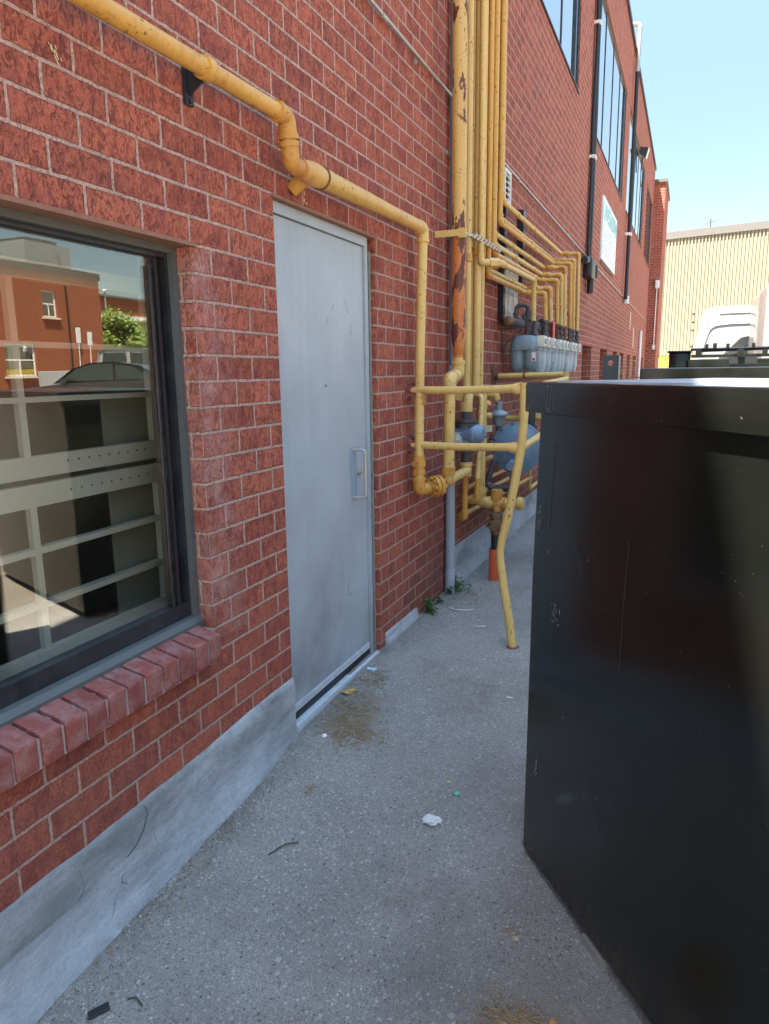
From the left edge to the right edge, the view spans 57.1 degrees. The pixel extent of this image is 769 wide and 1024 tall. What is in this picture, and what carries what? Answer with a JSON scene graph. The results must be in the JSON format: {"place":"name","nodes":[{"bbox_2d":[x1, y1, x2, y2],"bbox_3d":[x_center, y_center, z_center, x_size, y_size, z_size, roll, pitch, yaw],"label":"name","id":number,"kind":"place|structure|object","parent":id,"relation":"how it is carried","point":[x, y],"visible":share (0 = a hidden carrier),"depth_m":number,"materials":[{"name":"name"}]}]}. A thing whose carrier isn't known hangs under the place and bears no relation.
{"place":"outdoors","nodes":[
{"label":"outdoors","id":0,"kind":"place"},
{"bbox_2d":[36,513,651,1023],"bbox_3d":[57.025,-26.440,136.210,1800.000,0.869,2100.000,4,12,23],"label":"ground","id":1,"kind":"structure","parent":0,"point":[474,675],"depth_m":2.30,"materials":[{"name":"concrete"}]},
{"bbox_2d":[87,1001,109,1019],"bbox_3d":[-0.768,1.341,1.899,0.055,0.007,0.025,-12,18,-31],"label":"plastic chip","id":2,"kind":"object","parent":1,"relation":"on","point":[98,1010],"visible":1,"depth_m":1.90,"materials":[{"name":"black plastic"}]},
{"bbox_2d":[127,996,142,1005],"bbox_3d":[-0.678,1.332,1.927,0.052,0.008,0.014,4,12,23],"label":"twig","id":3,"kind":"object","parent":1,"relation":"on","point":[138,1000],"visible":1,"depth_m":1.93,"materials":[{"name":"wood"}]},
{"bbox_2d":[268,842,298,854],"bbox_3d":[-0.357,1.181,2.488,0.115,0.013,0.018,-7,13,-28],"label":"twig","id":4,"kind":"object","parent":1,"relation":"on","point":[282,845],"visible":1,"depth_m":2.49,"materials":[{"name":"black wood"}]},
{"bbox_2d":[53,576,539,1023],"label":"leaf crumbs","id":5,"kind":"object","parent":1,"relation":"on","point":[501,1010],"visible":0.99,"depth_m":2.58,"materials":[{"name":"brown plant"}]},
{"bbox_2d":[44,545,569,1023],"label":"straw litter","id":6,"kind":"object","parent":1,"relation":"on","point":[350,729],"visible":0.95,"depth_m":3.09,"materials":[{"name":"beige plant"}]},
{"bbox_2d":[45,529,616,1023],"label":"gravel chips","id":7,"kind":"object","parent":1,"relation":"on","point":[381,781],"visible":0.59,"depth_m":2.65,"materials":[{"name":"gravel"}]},
{"bbox_2d":[0,0,669,1023],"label":"brick building","id":8,"kind":"structure","parent":1,"relation":"on","point":[222,548],"depth_m":2.77,"materials":[{"name":"red brick"}]},
{"bbox_2d":[0,193,203,728],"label":"window","id":9,"kind":"structure","parent":8,"relation":"in","point":[144,454],"depth_m":2.36,"materials":[{"name":"brown metal"}]},
{"bbox_2d":[48,42,307,204],"bbox_3d":[-0.585,-1.262,2.379,0.006,0.173,1.328,4,12,23],"label":"paint splash","id":10,"kind":"object","parent":8,"relation":"on","point":[54,51],"visible":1,"depth_m":1.80,"materials":[{"name":"red paint"}]},
{"bbox_2d":[66,0,471,496],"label":"gas pipe","id":11,"kind":"object","parent":8,"relation":"attached to","point":[198,70],"visible":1,"depth_m":2.69,"materials":[{"name":"metal"}]},
{"bbox_2d":[271,193,379,732],"bbox_3d":[-0.265,-0.191,3.439,0.159,2.330,1.010,4,12,23],"label":"door","id":12,"kind":"structure","parent":8,"relation":"in","point":[322,262],"depth_m":3.38,"materials":[{"name":"grey paint"}]},
{"bbox_2d":[445,0,454,593],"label":"conduit","id":13,"kind":"object","parent":8,"relation":"attached to","point":[450,542],"visible":0.34,"depth_m":4.93,"materials":[{"name":"grey metal"}]},
{"bbox_2d":[435,0,467,486],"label":"gas riser","id":14,"kind":"object","parent":8,"relation":"attached to","point":[458,234],"visible":0.91,"depth_m":4.36,"materials":[{"name":"paint"}]},
{"bbox_2d":[455,0,473,411],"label":"gas pipe","id":15,"kind":"object","parent":8,"relation":"attached to","point":[466,404],"visible":0.56,"depth_m":4.73,"materials":[{"name":"yellow metal"}]},
{"bbox_2d":[454,412,484,476],"bbox_3d":[0.566,-0.475,4.922,0.265,0.450,0.156,4,12,23],"label":"rotary gas meter","id":16,"kind":"object","parent":8,"relation":"attached to","point":[468,429],"visible":0.69,"depth_m":4.85,"materials":[{"name":"grey paint"}]},
{"bbox_2d":[447,232,502,252],"bbox_3d":[0.699,-1.930,5.117,0.184,0.055,1.010,4,12,23],"label":"pipe clamp rail","id":17,"kind":"object","parent":8,"relation":"attached to","point":[475,236],"visible":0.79,"depth_m":4.95,"materials":[{"name":"metal"}]},
{"bbox_2d":[477,0,536,320],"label":"gas pipe","id":18,"kind":"object","parent":17,"relation":"attached to","point":[492,262],"visible":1,"depth_m":4.80,"materials":[{"name":"yellow metal"}]},
{"bbox_2d":[485,0,547,319],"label":"gas pipe","id":19,"kind":"object","parent":17,"relation":"attached to","point":[489,275],"visible":0.95,"depth_m":5.05,"materials":[{"name":"metal"}]},
{"bbox_2d":[491,0,559,323],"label":"gas pipe","id":20,"kind":"object","parent":17,"relation":"attached to","point":[542,280],"visible":0.79,"depth_m":5.18,"materials":[{"name":"metal"}]},
{"bbox_2d":[496,35,563,324],"bbox_3d":[1.273,-4.922,5.697,0.253,6.566,2.046,4,12,23],"label":"gas pipe","id":21,"kind":"object","parent":17,"relation":"attached to","point":[516,258],"visible":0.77,"depth_m":6.83,"materials":[{"name":"yellow metal"}]},
{"bbox_2d":[470,0,483,478],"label":"gas pipe","id":22,"kind":"object","parent":8,"relation":"attached to","point":[480,422],"visible":0.46,"depth_m":4.98,"materials":[{"name":"yellow metal"}]},
{"bbox_2d":[471,0,486,435],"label":"gas pipe","id":23,"kind":"object","parent":8,"relation":"attached to","point":[476,324],"visible":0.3,"depth_m":4.95,"materials":[{"name":"yellow metal"}]},
{"bbox_2d":[461,401,506,489],"bbox_3d":[0.897,-0.607,5.895,0.048,0.698,1.638,4,12,23],"label":"gas pipe","id":24,"kind":"object","parent":8,"relation":"attached to","point":[495,474],"visible":0.12,"depth_m":5.97,"materials":[{"name":"yellow metal"}]},
{"bbox_2d":[485,400,493,462],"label":"gas pipe","id":25,"kind":"object","parent":8,"relation":"attached to","point":[489,457],"visible":0.06,"depth_m":5.61,"materials":[{"name":"yellow metal"}]},
{"bbox_2d":[480,0,499,400],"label":"gas pipe","id":26,"kind":"object","parent":8,"relation":"attached to","point":[496,396],"visible":0.39,"depth_m":5.11,"materials":[{"name":"yellow metal"}]},
{"bbox_2d":[459,473,521,503],"bbox_3d":[1.001,-0.304,6.008,0.176,0.259,2.066,4,12,23],"label":"gas pipe","id":27,"kind":"object","parent":8,"relation":"attached to","point":[473,498],"visible":0.66,"depth_m":5.08,"materials":[{"name":"yellow metal"}]},
{"bbox_2d":[456,476,531,520],"bbox_3d":[1.050,-0.327,6.198,0.119,0.470,2.677,4,12,23],"label":"gas pipe","id":28,"kind":"object","parent":8,"relation":"attached to","point":[464,513],"visible":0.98,"depth_m":5.00,"materials":[{"name":"yellow metal"}]},
{"bbox_2d":[489,401,507,440],"bbox_3d":[0.891,-0.703,5.456,0.166,0.303,0.148,4,12,23],"label":"gas regulator","id":29,"kind":"object","parent":8,"relation":"attached to","point":[499,414],"visible":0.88,"depth_m":5.42,"materials":[{"name":"blue paint"}]},
{"bbox_2d":[368,0,645,320],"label":"conduit","id":30,"kind":"object","parent":8,"relation":"attached to","point":[384,17],"visible":0.9,"depth_m":4.21,"materials":[{"name":"metal"}]},
{"bbox_2d":[504,167,511,204],"bbox_3d":[1.035,-2.751,5.984,0.030,0.270,0.220,4,12,23],"label":"wall vent","id":31,"kind":"object","parent":8,"relation":"attached to","point":[508,181],"depth_m":6.04,"materials":[{"name":"white metal"}]},
{"bbox_2d":[497,206,524,320],"bbox_3d":[1.131,-2.206,6.265,0.060,1.010,0.740,4,12,23],"label":"electrical box","id":32,"kind":"object","parent":8,"relation":"attached to","point":[507,300],"visible":0.34,"depth_m":6.19,"materials":[{"name":"grey metal"}]},
{"bbox_2d":[485,422,539,491],"bbox_3d":[0.989,-0.419,5.408,0.434,0.539,0.206,4,12,23],"label":"gas regulator","id":33,"kind":"object","parent":8,"relation":"attached to","point":[506,433],"visible":0.74,"depth_m":5.39,"materials":[{"name":"blue paint"}]},
{"bbox_2d":[485,11,552,321],"bbox_3d":[1.114,-4.856,5.373,0.288,6.566,1.592,4,12,23],"label":"gas pipe","id":34,"kind":"object","parent":8,"relation":"attached to","point":[549,289],"visible":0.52,"depth_m":6.45,"materials":[{"name":"yellow metal"}]},
{"bbox_2d":[552,321,554,337],"bbox_3d":[1.597,-1.715,6.662,0.007,0.160,0.100,4,12,23],"label":"warning tag","id":35,"kind":"object","parent":34,"relation":"hanging from","point":[553,332],"visible":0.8,"depth_m":6.64,"materials":[{"name":"red plastic"}]},
{"bbox_2d":[501,316,540,357],"bbox_3d":[1.564,-1.734,7.202,0.200,0.348,2.745,4,12,23],"label":"gas pipe","id":36,"kind":"object","parent":8,"relation":"attached to","point":[514,322],"visible":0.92,"depth_m":6.16,"materials":[{"name":"grey metal"}]},
{"bbox_2d":[508,303,546,370],"bbox_3d":[1.257,-1.533,6.192,0.312,0.585,0.209,4,12,23],"label":"gas meter","id":37,"kind":"object","parent":36,"relation":"attached to","point":[525,351],"visible":0.96,"depth_m":6.15,"materials":[{"name":"blue paint"}]},
{"bbox_2d":[521,313,550,372],"bbox_3d":[1.386,-1.556,6.482,0.268,0.544,0.140,4,12,23],"label":"gas meter","id":38,"kind":"object","parent":36,"relation":"attached to","point":[543,353],"visible":0.34,"depth_m":6.44,"materials":[{"name":"blue paint"}]},
{"bbox_2d":[533,315,555,371],"bbox_3d":[1.489,-1.606,6.721,0.268,0.546,0.140,4,12,23],"label":"gas meter","id":39,"kind":"object","parent":36,"relation":"attached to","point":[548,353],"visible":0.27,"depth_m":6.67,"materials":[{"name":"blue paint"}]},
{"bbox_2d":[538,319,561,371],"bbox_3d":[1.629,-1.662,7.047,0.268,0.525,0.140,4,12,23],"label":"gas meter","id":40,"kind":"object","parent":36,"relation":"attached to","point":[554,355],"visible":0.38,"depth_m":6.99,"materials":[{"name":"blue paint"}]},
{"bbox_2d":[539,322,565,371],"bbox_3d":[1.721,-1.710,7.258,0.268,0.536,0.140,4,12,23],"label":"gas meter","id":41,"kind":"object","parent":36,"relation":"attached to","point":[561,327],"visible":0.16,"depth_m":7.20,"materials":[{"name":"blue paint"}]},
{"bbox_2d":[552,326,568,371],"bbox_3d":[1.803,-1.748,7.448,0.268,0.534,0.140,4,12,23],"label":"gas meter","id":42,"kind":"object","parent":36,"relation":"attached to","point":[564,334],"visible":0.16,"depth_m":7.39,"materials":[{"name":"blue paint"}]},
{"bbox_2d":[552,326,573,370],"bbox_3d":[1.948,-1.821,7.784,0.268,0.543,0.140,4,12,23],"label":"gas meter","id":43,"kind":"object","parent":36,"relation":"attached to","point":[567,354],"visible":0.28,"depth_m":7.72,"materials":[{"name":"blue paint"}]},
{"bbox_2d":[568,329,576,371],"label":"gas meter","id":44,"kind":"object","parent":36,"relation":"attached to","point":[575,349],"visible":0.17,"depth_m":7.92,"materials":[{"name":"grey paint"}]},
{"bbox_2d":[566,326,580,371],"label":"gas meter","id":45,"kind":"object","parent":36,"relation":"attached to","point":[574,365],"visible":0.24,"depth_m":8.22,"materials":[{"name":"blue paint"}]},
{"bbox_2d":[497,231,567,326],"bbox_3d":[1.316,-4.949,5.829,0.278,6.566,2.187,4,12,23],"label":"gas pipe","id":46,"kind":"object","parent":8,"relation":"attached to","point":[510,244],"visible":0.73,"depth_m":7.25,"materials":[{"name":"yellow metal"}]},
{"bbox_2d":[527,470,537,489],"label":"gas pipe","id":47,"kind":"object","parent":8,"relation":"attached to","point":[530,486],"visible":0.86,"depth_m":7.36,"materials":[{"name":"yellow metal"}]},
{"bbox_2d":[497,0,572,327],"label":"gas pipe","id":48,"kind":"object","parent":8,"relation":"attached to","point":[513,232],"visible":0.91,"depth_m":5.39,"materials":[{"name":"metal"}]},
{"bbox_2d":[497,0,575,328],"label":"gas pipe","id":49,"kind":"object","parent":8,"relation":"attached to","point":[572,260],"visible":0.47,"depth_m":7.53,"materials":[{"name":"metal"}]},
{"bbox_2d":[503,0,580,330],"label":"gas pipe","id":50,"kind":"object","parent":8,"relation":"attached to","point":[518,215],"visible":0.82,"depth_m":6.75,"materials":[{"name":"yellow metal"}]},
{"bbox_2d":[540,0,580,93],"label":"window","id":51,"kind":"structure","parent":8,"relation":"in","point":[563,16],"depth_m":8.27,"materials":[{"name":"blue glass"}]},
{"bbox_2d":[581,0,602,293],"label":"downpipe","id":52,"kind":"object","parent":8,"relation":"attached to","point":[590,270],"visible":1,"depth_m":10.27,"materials":[{"name":"black metal"}]},
{"bbox_2d":[599,195,616,277],"bbox_3d":[4.166,-5.033,13.077,0.051,1.090,2.400,4,12,23],"label":"wall sign","id":53,"kind":"object","parent":8,"relation":"attached to","point":[608,234],"visible":1,"depth_m":12.80,"materials":[{"name":"white paint"}]},
{"bbox_2d":[597,0,627,200],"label":"window","id":54,"kind":"structure","parent":8,"relation":"in","point":[612,90],"depth_m":12.38,"materials":[{"name":"blue glass"}]},
{"bbox_2d":[623,22,641,303],"bbox_3d":[5.498,-7.784,16.024,0.376,5.866,0.468,4,12,23],"label":"downpipe","id":55,"kind":"object","parent":8,"relation":"attached to","point":[628,234],"visible":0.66,"depth_m":15.80,"materials":[{"name":"black metal"}]},
{"bbox_2d":[626,106,645,247],"bbox_3d":[6.278,-8.294,18.150,0.420,2.122,5.700,4,12,23],"label":"window","id":56,"kind":"structure","parent":8,"relation":"in","point":[638,187],"depth_m":18.37,"materials":[{"name":"blue glass"}]},
{"bbox_2d":[637,331,641,378],"bbox_3d":[8.133,-4.520,22.605,0.089,2.500,0.089,4,12,23],"label":"downpipe","id":57,"kind":"object","parent":8,"relation":"attached to","point":[639,353],"visible":0.66,"depth_m":22.48,"materials":[{"name":"white metal"}]},
{"bbox_2d":[640,147,649,171],"bbox_3d":[6.799,-9.228,18.463,0.218,0.581,0.214,4,12,23],"label":"wall lamp","id":58,"kind":"object","parent":8,"relation":"attached to","point":[644,151],"visible":1,"depth_m":18.35,"materials":[{"name":"black metal"}]},
{"bbox_2d":[643,181,652,267],"bbox_3d":[8.479,-9.333,23.249,0.420,2.122,3.400,4,12,23],"label":"window","id":59,"kind":"structure","parent":8,"relation":"in","point":[648,200],"depth_m":23.35,"materials":[{"name":"glass"}]},
{"bbox_2d":[652,280,659,349],"bbox_3d":[9.822,-7.132,25.588,0.140,2.420,0.140,4,12,23],"label":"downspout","id":60,"kind":"object","parent":8,"relation":"attached to","point":[657,282],"visible":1,"depth_m":25.54,"materials":[{"name":"white paint"}]},
{"bbox_2d":[340,688,357,693],"bbox_3d":[-0.178,0.904,3.554,0.099,0.022,0.046,-6,12,-24],"label":"dry leaf","id":61,"kind":"object","parent":1,"relation":"on","point":[350,691],"visible":1,"depth_m":3.54,"materials":[{"name":"yellow plant"}]},
{"bbox_2d":[423,598,437,615],"bbox_3d":[0.315,0.624,4.687,0.122,0.120,0.135,4,12,23],"label":"weed","id":62,"kind":"object","parent":1,"relation":"on","point":[428,604],"visible":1,"depth_m":4.67,"materials":[{"name":"green plant"}]},
{"bbox_2d":[422,814,442,825],"bbox_3d":[0.174,1.130,2.592,0.078,0.024,0.060,4,12,23],"label":"stone chip","id":63,"kind":"object","parent":1,"relation":"on","point":[431,820],"visible":1,"depth_m":2.58,"materials":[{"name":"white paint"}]},
{"bbox_2d":[434,595,442,603],"bbox_3d":[0.389,0.611,4.890,0.076,0.054,0.118,4,12,23],"label":"weed","id":64,"kind":"object","parent":1,"relation":"on","point":[439,598],"visible":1,"depth_m":4.89,"materials":[{"name":"green plant"}]},
{"bbox_2d":[445,575,472,594],"bbox_3d":[0.516,0.522,5.116,0.238,0.154,0.184,-11,15,-42],"label":"weed","id":65,"kind":"object","parent":1,"relation":"on","point":[457,585],"visible":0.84,"depth_m":5.12,"materials":[{"name":"green plant"}]},
{"bbox_2d":[405,368,568,649],"bbox_3d":[0.861,-0.210,5.062,0.746,1.618,2.295,4,12,23],"label":"guard rail","id":66,"kind":"object","parent":1,"relation":"on","point":[521,445],"visible":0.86,"depth_m":4.07,"materials":[{"name":"yellow metal"}]},
{"bbox_2d":[518,395,540,429],"bbox_3d":[1.404,-0.880,5.986,0.650,0.390,0.621,4,12,23],"label":"gas regulator","id":67,"kind":"object","parent":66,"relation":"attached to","point":[531,418],"visible":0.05,"depth_m":5.83,"materials":[{"name":"grey paint"}]},
{"bbox_2d":[474,404,524,580],"bbox_3d":[0.854,-0.160,5.266,0.378,1.451,0.130,4,12,23],"label":"gas supply pipe","id":68,"kind":"object","parent":1,"relation":"on","point":[495,501],"visible":0.69,"depth_m":5.28,"materials":[{"name":"yellow metal"}]},
{"bbox_2d":[512,935,519,941],"bbox_3d":[0.389,1.258,2.083,0.025,0.014,0.020,4,12,23],"label":"stone chip","id":69,"kind":"object","parent":1,"relation":"on","point":[516,938],"visible":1,"depth_m":2.08,"materials":[{"name":"beige stone"}]},
{"bbox_2d":[549,1017,555,1023],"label":"stone chip","id":70,"kind":"object","parent":1,"relation":"on","point":[552,1020],"visible":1,"depth_m":1.83,"materials":[{"name":"beige stone"}]},
{"bbox_2d":[602,355,620,379],"bbox_3d":[1.520,-0.224,4.847,0.108,1.663,0.045,4,12,23],"label":"steel plate post","id":71,"kind":"object","parent":1,"relation":"on","point":[612,372],"visible":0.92,"depth_m":4.69,"materials":[{"name":"grey metal"}]},
{"bbox_2d":[620,353,639,379],"bbox_3d":[4.177,-1.808,12.251,0.901,1.841,0.804,4,12,23],"label":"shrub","id":72,"kind":"object","parent":1,"relation":"on","point":[631,375],"visible":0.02,"depth_m":12.10,"materials":[{"name":"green plant"}]},
{"bbox_2d":[523,378,768,1023],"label":"steel bin","id":73,"kind":"object","parent":1,"relation":"on","point":[646,829],"visible":1,"depth_m":1.67,"materials":[{"name":"black metal"}]},
{"bbox_2d":[640,367,768,378],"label":"steel bin","id":74,"kind":"object","parent":1,"relation":"on","point":[705,372],"visible":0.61,"depth_m":4.67,"materials":[{"name":"black metal"}]},
{"bbox_2d":[667,343,768,367],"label":"steel bin","id":75,"kind":"object","parent":1,"relation":"on","point":[679,359],"visible":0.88,"depth_m":5.97,"materials":[{"name":"black metal"}]},
{"bbox_2d":[690,305,751,359],"bbox_3d":[8.860,-2.566,13.317,5.770,2.660,2.077,4,12,23],"label":"cargo van","id":76,"kind":"object","parent":1,"relation":"on","point":[721,326],"visible":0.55,"depth_m":13.12,"materials":[{"name":"white paint"}]},
{"bbox_2d":[716,336,748,358],"bbox_3d":[6.443,-1.839,11.471,5.610,2.067,2.450,4,12,23],"label":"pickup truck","id":77,"kind":"object","parent":1,"relation":"on","point":[742,342],"visible":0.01,"depth_m":10.82,"materials":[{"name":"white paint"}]},
{"bbox_2d":[748,284,768,357],"bbox_3d":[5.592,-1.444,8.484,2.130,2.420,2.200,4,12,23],"label":"box truck","id":78,"kind":"object","parent":1,"relation":"on","point":[759,329],"visible":0.2,"depth_m":8.27,"materials":[{"name":"white paint"}]},
{"bbox_2d":[630,0,768,231],"label":"sky","id":79,"kind":"structure","parent":0,"point":[704,64],"materials":[{"name":"blue"}]},
{"bbox_2d":[658,219,768,367],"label":"warehouse","id":80,"kind":"structure","parent":0,"point":[711,267],"depth_m":37.41,"materials":[{"name":"beige metal"}]}
]}

